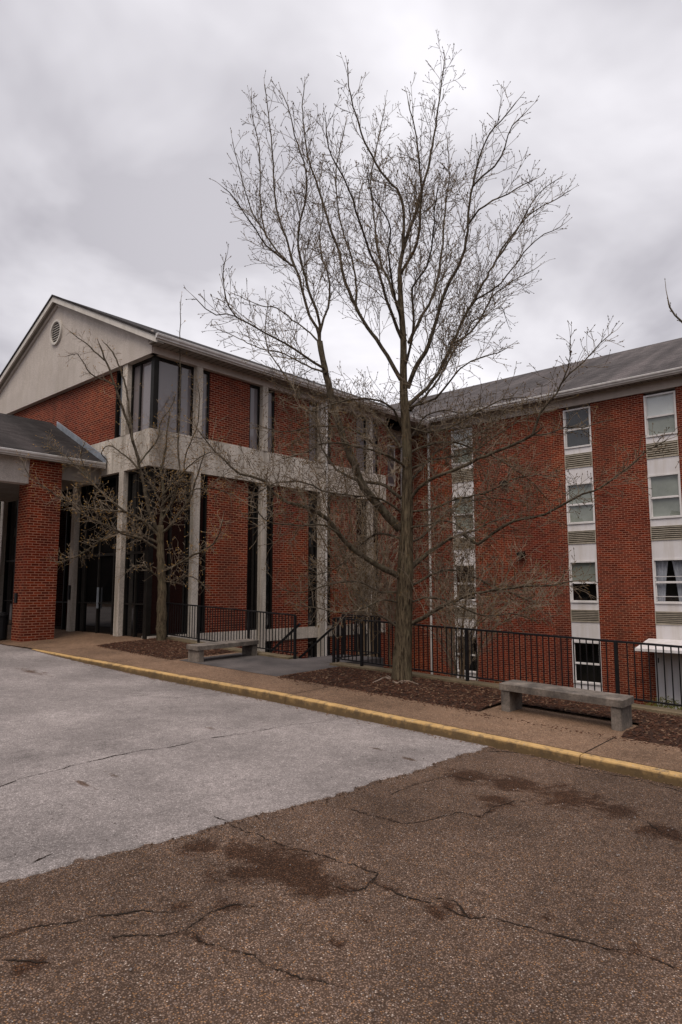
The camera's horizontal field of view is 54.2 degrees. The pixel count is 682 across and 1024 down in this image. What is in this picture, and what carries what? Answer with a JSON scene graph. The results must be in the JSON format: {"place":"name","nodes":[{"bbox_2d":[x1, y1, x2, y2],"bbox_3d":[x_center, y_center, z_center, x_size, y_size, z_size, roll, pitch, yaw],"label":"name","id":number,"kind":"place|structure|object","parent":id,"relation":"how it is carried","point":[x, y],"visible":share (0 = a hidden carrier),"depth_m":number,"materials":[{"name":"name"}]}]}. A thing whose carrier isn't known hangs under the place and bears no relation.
{"place":"outdoors","nodes":[
{"label":"outdoors","id":0,"kind":"place"},
{"bbox_2d":[0,747,681,1023],"bbox_3d":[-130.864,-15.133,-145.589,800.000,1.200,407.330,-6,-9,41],"label":"road","id":1,"kind":"structure","parent":0,"point":[430,961],"depth_m":3.86,"materials":[{"name":"asphalt"}]},
{"bbox_2d":[0,644,487,881],"bbox_3d":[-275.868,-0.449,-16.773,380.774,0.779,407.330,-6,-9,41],"label":"road overlay","id":2,"kind":"object","parent":1,"relation":"on","point":[57,713],"visible":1,"depth_m":7.14,"materials":[{"name":"grey concrete"}]},
{"bbox_2d":[1,694,340,862],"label":"road overlay cracks","id":3,"kind":"object","parent":2,"relation":"on","point":[122,754],"visible":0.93,"depth_m":6.85,"materials":[{"name":"grey asphalt"}]},
{"bbox_2d":[150,747,485,844],"bbox_3d":[0.253,2.570,6.244,0.260,0.059,4.396,-6,-9,44],"label":"seam grit","id":4,"kind":"object","parent":1,"relation":"on","point":[327,798],"visible":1,"depth_m":5.92,"materials":[{"name":"grey gravel"}]},
{"bbox_2d":[1,735,677,1022],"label":"loose grit","id":5,"kind":"object","parent":1,"relation":"on","point":[209,968],"visible":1,"depth_m":4.89,"materials":[{"name":"gravel"}]},
{"bbox_2d":[1,751,681,986],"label":"road cracks","id":6,"kind":"object","parent":1,"relation":"on","point":[460,906],"visible":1,"depth_m":3.81,"materials":[{"name":"black asphalt"}]},
{"bbox_2d":[33,649,681,786],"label":"kerb","id":7,"kind":"structure","parent":1,"relation":"on","point":[660,775],"depth_m":8.67,"materials":[{"name":"yellow paint"}]},
{"bbox_2d":[78,662,678,787],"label":"kerb litter","id":8,"kind":"object","parent":1,"relation":"on","point":[393,727],"visible":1,"depth_m":8.77,"materials":[{"name":"brown plant"}]},
{"bbox_2d":[0,625,681,771],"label":"sidewalk","id":9,"kind":"structure","parent":0,"point":[79,643],"depth_m":9.36,"materials":[{"name":"concrete"}]},
{"bbox_2d":[0,612,8,640],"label":"litter bin","id":10,"kind":"object","parent":9,"relation":"on","point":[3,624],"visible":0.97,"depth_m":17.89,"materials":[{"name":"black paint"}]},
{"bbox_2d":[0,413,105,646],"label":"entrance canopy","id":11,"kind":"object","parent":9,"relation":"on","point":[34,596],"visible":0.92,"depth_m":17.95,"materials":[{"name":"brick"}]},
{"bbox_2d":[16,294,236,640],"bbox_3d":[-5.452,-1.431,17.545,5.810,9.685,2.772,0,-7,-2],"label":"bare tree","id":12,"kind":"object","parent":9,"relation":"on","point":[159,530],"visible":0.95,"depth_m":17.28,"materials":[{"name":"grey plant"}]},
{"bbox_2d":[94,638,234,659],"bbox_3d":[-4.225,3.214,15.834,3.285,0.248,1.900,-6,-9,41],"label":"mulch bed","id":13,"kind":"object","parent":9,"relation":"on","point":[161,646],"visible":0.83,"depth_m":15.67,"materials":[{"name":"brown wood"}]},
{"bbox_2d":[181,653,338,675],"bbox_3d":[-1.642,3.120,13.837,3.050,0.123,2.000,-6,-9,41],"label":"stair pad","id":14,"kind":"object","parent":9,"relation":"on","point":[266,665],"visible":0.89,"depth_m":13.59,"materials":[{"name":"concrete"}]},
{"bbox_2d":[186,639,258,662],"bbox_3d":[-2.552,3.008,14.494,0.420,0.398,1.660,-6,-9,41],"label":"concrete bench","id":15,"kind":"object","parent":14,"relation":"on","point":[196,651],"visible":0.98,"depth_m":14.24,"materials":[{"name":"grey concrete"}]},
{"bbox_2d":[166,602,296,658],"bbox_3d":[-2.788,2.775,15.982,4.756,1.148,0.049,-6,-9,40],"label":"railing","id":16,"kind":"object","parent":14,"relation":"on","point":[248,627],"visible":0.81,"depth_m":15.80,"materials":[{"name":"black metal"}]},
{"bbox_2d":[171,32,680,684],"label":"bare tree","id":17,"kind":"object","parent":9,"relation":"on","point":[403,574],"visible":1,"depth_m":11.98,"materials":[{"name":"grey plant"}]},
{"bbox_2d":[278,677,681,750],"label":"walk litter","id":18,"kind":"object","parent":9,"relation":"on","point":[488,717],"visible":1,"depth_m":8.96,"materials":[{"name":"brown plant"}]},
{"bbox_2d":[280,666,681,748],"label":"mulch","id":19,"kind":"object","parent":9,"relation":"on","point":[652,739],"visible":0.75,"depth_m":10.04,"materials":[{"name":"brown wood"}]},
{"bbox_2d":[499,679,633,730],"bbox_3d":[3.016,2.597,9.023,1.710,0.460,0.430,-6,-9,41],"label":"concrete bench","id":20,"kind":"object","parent":9,"relation":"on","point":[513,690],"visible":1,"depth_m":8.83,"materials":[{"name":"grey concrete"}]},
{"bbox_2d":[665,282,681,322],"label":"bare tree","id":21,"kind":"object","parent":9,"relation":"on","point":[674,314],"visible":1,"depth_m":7.16,"materials":[{"name":"grey plant"}]},
{"bbox_2d":[0,0,681,404],"label":"sky","id":22,"kind":"structure","parent":0,"point":[117,117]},
{"label":"ground","id":23,"kind":"structure","parent":0,"visible":0},
{"bbox_2d":[0,295,455,699],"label":"brick hall","id":24,"kind":"structure","parent":23,"relation":"on","point":[40,380],"depth_m":20.08,"materials":[{"name":"red brick"}]},
{"bbox_2d":[2,500,18,625],"bbox_3d":[-11.063,1.688,23.030,2.410,4.600,0.110,-6,-9,41],"label":"window frame","id":25,"kind":"structure","parent":24,"relation":"in","point":[12,516],"depth_m":23.62,"materials":[{"name":"brown metal"}]},
{"bbox_2d":[54,489,72,629],"bbox_3d":[-9.047,1.481,21.239,2.520,4.600,0.110,-6,-9,41],"label":"window frame","id":26,"kind":"structure","parent":24,"relation":"in","point":[65,518],"depth_m":20.91,"materials":[{"name":"black glass"}]},
{"bbox_2d":[75,474,118,634],"bbox_3d":[-7.015,1.272,19.434,2.450,4.600,0.110,-6,-9,41],"label":"window frame","id":27,"kind":"structure","parent":24,"relation":"in","point":[99,572],"depth_m":19.51,"materials":[{"name":"black glass"}]},
{"bbox_2d":[115,369,122,437],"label":"window frame","id":28,"kind":"structure","parent":24,"relation":"in","point":[119,378],"depth_m":19.44,"materials":[{"name":"brown metal"}]},
{"bbox_2d":[122,468,147,638],"bbox_3d":[-5.539,1.120,18.123,1.030,4.600,0.110,-6,-9,41],"label":"window frame","id":29,"kind":"structure","parent":24,"relation":"in","point":[133,603],"depth_m":18.17,"materials":[{"name":"brown metal"}]},
{"bbox_2d":[131,357,151,432],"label":"window frame","id":30,"kind":"structure","parent":24,"relation":"in","point":[141,371],"depth_m":18.66,"materials":[{"name":"grey glass"}]},
{"bbox_2d":[150,467,190,635],"bbox_3d":[-4.680,1.079,18.219,0.110,4.495,1.190,-6,-9,41],"label":"window frame","id":31,"kind":"structure","parent":24,"relation":"in","point":[180,594],"depth_m":18.31,"materials":[{"name":"black glass"}]},
{"bbox_2d":[156,357,193,435],"bbox_3d":[-4.680,-3.195,18.714,0.110,2.070,1.190,-6,-9,41],"label":"window frame","id":32,"kind":"structure","parent":24,"relation":"in","point":[168,370],"depth_m":18.74,"materials":[{"name":"grey glass"}]},
{"bbox_2d":[197,475,207,632],"bbox_3d":[-4.020,1.164,18.953,0.110,4.495,0.350,-6,-9,41],"label":"window frame","id":33,"kind":"structure","parent":24,"relation":"in","point":[203,504],"depth_m":19.03,"materials":[{"name":"brown metal"}]},
{"bbox_2d":[202,370,209,438],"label":"window frame","id":34,"kind":"structure","parent":24,"relation":"in","point":[206,389],"depth_m":19.51,"materials":[{"name":"brown metal"}]},
{"bbox_2d":[246,482,258,629],"bbox_3d":[-2.747,1.327,20.367,0.110,4.495,0.430,-6,-9,41],"label":"window frame","id":35,"kind":"structure","parent":24,"relation":"in","point":[252,558],"depth_m":20.38,"materials":[{"name":"brown metal"}]},
{"bbox_2d":[249,384,259,448],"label":"window frame","id":36,"kind":"structure","parent":24,"relation":"in","point":[254,417],"depth_m":20.90,"materials":[{"name":"brown metal"}]},
{"bbox_2d":[265,642,271,651],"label":"window frame","id":37,"kind":"structure","parent":24,"relation":"in","point":[265,642],"depth_m":20.59,"materials":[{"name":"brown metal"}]},
{"bbox_2d":[265,486,272,628],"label":"window frame","id":38,"kind":"structure","parent":24,"relation":"in","point":[269,560],"depth_m":20.88,"materials":[{"name":"brown metal"}]},
{"bbox_2d":[268,389,274,452],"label":"window frame","id":39,"kind":"structure","parent":24,"relation":"in","point":[270,405],"depth_m":21.42,"materials":[{"name":"brown metal"}]},
{"bbox_2d":[308,491,316,626],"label":"window frame","id":40,"kind":"structure","parent":24,"relation":"in","point":[312,550],"depth_m":22.30,"materials":[{"name":"black glass"}]},
{"bbox_2d":[308,638,316,698],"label":"window frame","id":41,"kind":"structure","parent":24,"relation":"in","point":[311,641],"depth_m":22.03,"materials":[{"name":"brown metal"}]},
{"bbox_2d":[309,402,317,460],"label":"window frame","id":42,"kind":"structure","parent":24,"relation":"in","point":[315,449],"depth_m":22.83,"materials":[{"name":"brown metal"}]},
{"bbox_2d":[324,497,329,625],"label":"window frame","id":43,"kind":"structure","parent":24,"relation":"in","point":[328,563],"depth_m":22.85,"materials":[{"name":"brown metal"}]},
{"bbox_2d":[327,637,329,655],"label":"window frame","id":44,"kind":"structure","parent":24,"relation":"in","point":[327,637],"depth_m":22.57,"materials":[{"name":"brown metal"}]},
{"bbox_2d":[328,409,330,463],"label":"window frame","id":45,"kind":"structure","parent":24,"relation":"in","point":[329,415],"depth_m":23.44,"materials":[{"name":"brown metal"}]},
{"bbox_2d":[356,416,365,470],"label":"window frame","id":46,"kind":"structure","parent":24,"relation":"in","point":[361,443],"depth_m":24.76,"materials":[{"name":"black glass"}]},
{"bbox_2d":[356,500,366,622],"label":"window frame","id":47,"kind":"structure","parent":24,"relation":"in","point":[357,530],"depth_m":24.30,"materials":[{"name":"black glass"}]},
{"bbox_2d":[359,634,366,655],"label":"window frame","id":48,"kind":"structure","parent":24,"relation":"in","point":[366,634],"depth_m":23.97,"materials":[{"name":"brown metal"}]},
{"bbox_2d":[373,421,377,473],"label":"window frame","id":49,"kind":"structure","parent":24,"relation":"in","point":[375,442],"depth_m":25.32,"materials":[{"name":"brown metal"}]},
{"bbox_2d":[373,507,377,620],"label":"window frame","id":50,"kind":"structure","parent":24,"relation":"in","point":[373,507],"depth_m":24.91,"materials":[{"name":"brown metal"}]},
{"bbox_2d":[302,654,383,701],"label":"concrete stairs","id":51,"kind":"structure","parent":23,"relation":"on","point":[327,659],"depth_m":14.61,"materials":[{"name":"grey concrete"}]},
{"bbox_2d":[269,623,300,654],"bbox_3d":[-2.300,4.197,15.683,3.784,3.256,0.044,-6,-9,41],"label":"handrail","id":52,"kind":"object","parent":51,"relation":"on","point":[283,639],"visible":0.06,"depth_m":14.85,"materials":[{"name":"black metal"}]},
{"bbox_2d":[298,621,340,658],"bbox_3d":[-1.394,4.274,16.694,3.784,3.256,0.044,-6,-9,41],"label":"handrail","id":53,"kind":"object","parent":51,"relation":"attached to","point":[315,643],"visible":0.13,"depth_m":16.00,"materials":[{"name":"black metal"}]},
{"bbox_2d":[335,614,380,661],"bbox_3d":[-0.017,2.758,14.674,1.128,0.945,1.464,-6,-9,41],"label":"railing","id":54,"kind":"object","parent":51,"relation":"on","point":[354,650],"visible":0.58,"depth_m":14.43,"materials":[{"name":"black metal"}]},
{"bbox_2d":[290,439,420,656],"bbox_3d":[0.508,2.035,20.169,3.404,9.014,3.464,-6,-9,41],"label":"crape myrtle","id":55,"kind":"object","parent":23,"relation":"on","point":[375,553],"visible":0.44,"depth_m":20.34,"materials":[{"name":"beige plant"}]},
{"bbox_2d":[387,430,401,664],"bbox_3d":[1.886,1.946,26.909,0.480,10.800,2.498,-6,-9,41],"label":"recessed link","id":56,"kind":"object","parent":23,"relation":"on","point":[392,464],"visible":0.17,"depth_m":27.38,"materials":[{"name":"black brick"}]},
{"bbox_2d":[387,445,394,485],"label":"window frame","id":57,"kind":"structure","parent":56,"relation":"in","point":[390,479],"depth_m":27.33,"materials":[{"name":"grey glass"}]},
{"bbox_2d":[361,475,440,668],"bbox_3d":[1.832,2.732,21.927,2.556,8.021,2.132,-4,-8,29],"label":"crape myrtle","id":58,"kind":"object","parent":23,"relation":"on","point":[393,603],"visible":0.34,"depth_m":21.92,"materials":[{"name":"beige plant"}]},
{"bbox_2d":[162,636,681,772],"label":"retaining wall","id":59,"kind":"structure","parent":23,"relation":"on","point":[661,710],"depth_m":11.98,"materials":[{"name":"concrete"}]},
{"bbox_2d":[332,617,681,706],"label":"railing","id":60,"kind":"object","parent":59,"relation":"on","point":[616,666],"visible":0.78,"depth_m":11.11,"materials":[{"name":"black metal"}]},
{"bbox_2d":[414,534,579,680],"bbox_3d":[4.573,3.506,19.076,5.218,5.845,2.593,0,-7,-4],"label":"crape myrtle","id":61,"kind":"object","parent":23,"relation":"on","point":[484,618],"visible":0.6,"depth_m":19.14,"materials":[{"name":"beige plant"}]},
{"bbox_2d":[386,338,681,708],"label":"brick dormitory","id":62,"kind":"structure","parent":23,"relation":"on","point":[629,548],"depth_m":23.06,"materials":[{"name":"red brick"}]},
{"bbox_2d":[451,428,472,464],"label":"window","id":63,"kind":"structure","parent":62,"relation":"in","point":[452,435],"depth_m":26.59,"materials":[{"name":"white glass"}]},
{"bbox_2d":[452,494,474,531],"bbox_3d":[4.840,0.059,26.224,0.980,1.430,0.155,-6,-9,41],"label":"window","id":64,"kind":"structure","parent":62,"relation":"in","point":[457,508],"depth_m":26.29,"materials":[{"name":"white glass"}]},
{"bbox_2d":[453,564,475,600],"bbox_3d":[4.993,2.766,26.083,1.180,1.620,0.615,-6,-9,41],"label":"window","id":65,"kind":"structure","parent":62,"relation":"in","point":[464,569],"depth_m":26.26,"materials":[{"name":"white glass"}]},
{"bbox_2d":[455,635,477,673],"bbox_3d":[4.993,5.463,25.771,1.180,1.610,0.615,-6,-9,41],"label":"window","id":66,"kind":"structure","parent":62,"relation":"in","point":[473,645],"depth_m":25.92,"materials":[{"name":"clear glass"}]},
{"bbox_2d":[563,406,591,449],"bbox_3d":[8.474,-2.926,23.608,1.180,1.600,0.615,-6,-9,41],"label":"window","id":67,"kind":"structure","parent":62,"relation":"in","point":[573,441],"depth_m":23.80,"materials":[{"name":"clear glass"}]},
{"bbox_2d":[566,482,594,524],"bbox_3d":[8.321,-0.298,23.132,0.980,1.430,0.155,-6,-9,41],"label":"window","id":68,"kind":"structure","parent":62,"relation":"in","point":[586,515],"depth_m":23.16,"materials":[{"name":"clear glass"}]},
{"bbox_2d":[569,561,598,602],"bbox_3d":[8.474,2.409,22.991,1.180,1.620,0.615,-6,-9,41],"label":"window","id":69,"kind":"structure","parent":62,"relation":"in","point":[592,588],"depth_m":23.02,"materials":[{"name":"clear glass"}]},
{"bbox_2d":[572,641,601,684],"bbox_3d":[8.474,5.106,22.679,1.180,1.610,0.615,-6,-9,41],"label":"window","id":70,"kind":"structure","parent":62,"relation":"in","point":[583,644],"depth_m":22.88,"materials":[{"name":"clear glass"}]},
{"bbox_2d":[643,390,677,437],"bbox_3d":[10.367,-3.156,21.621,0.970,1.400,0.155,-6,-9,41],"label":"window","id":71,"kind":"structure","parent":62,"relation":"in","point":[660,408],"depth_m":21.66,"materials":[{"name":"white glass"}]},
{"bbox_2d":[648,472,681,518],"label":"window","id":72,"kind":"structure","parent":62,"relation":"in","point":[665,501],"depth_m":21.34,"materials":[{"name":"white glass"}]},
{"bbox_2d":[652,558,681,603],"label":"window","id":73,"kind":"structure","parent":62,"relation":"in","point":[667,573],"depth_m":21.24,"materials":[{"name":"white glass"}]},
{"bbox_2d":[654,652,681,708],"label":"service door","id":74,"kind":"structure","parent":62,"relation":"in","point":[676,679],"depth_m":20.71,"materials":[{"name":"white metal"}]},
{"bbox_2d":[643,696,681,709],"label":"shrub","id":75,"kind":"object","parent":23,"relation":"on","point":[665,706],"visible":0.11,"depth_m":19.93,"materials":[{"name":"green plant"}]}
]}

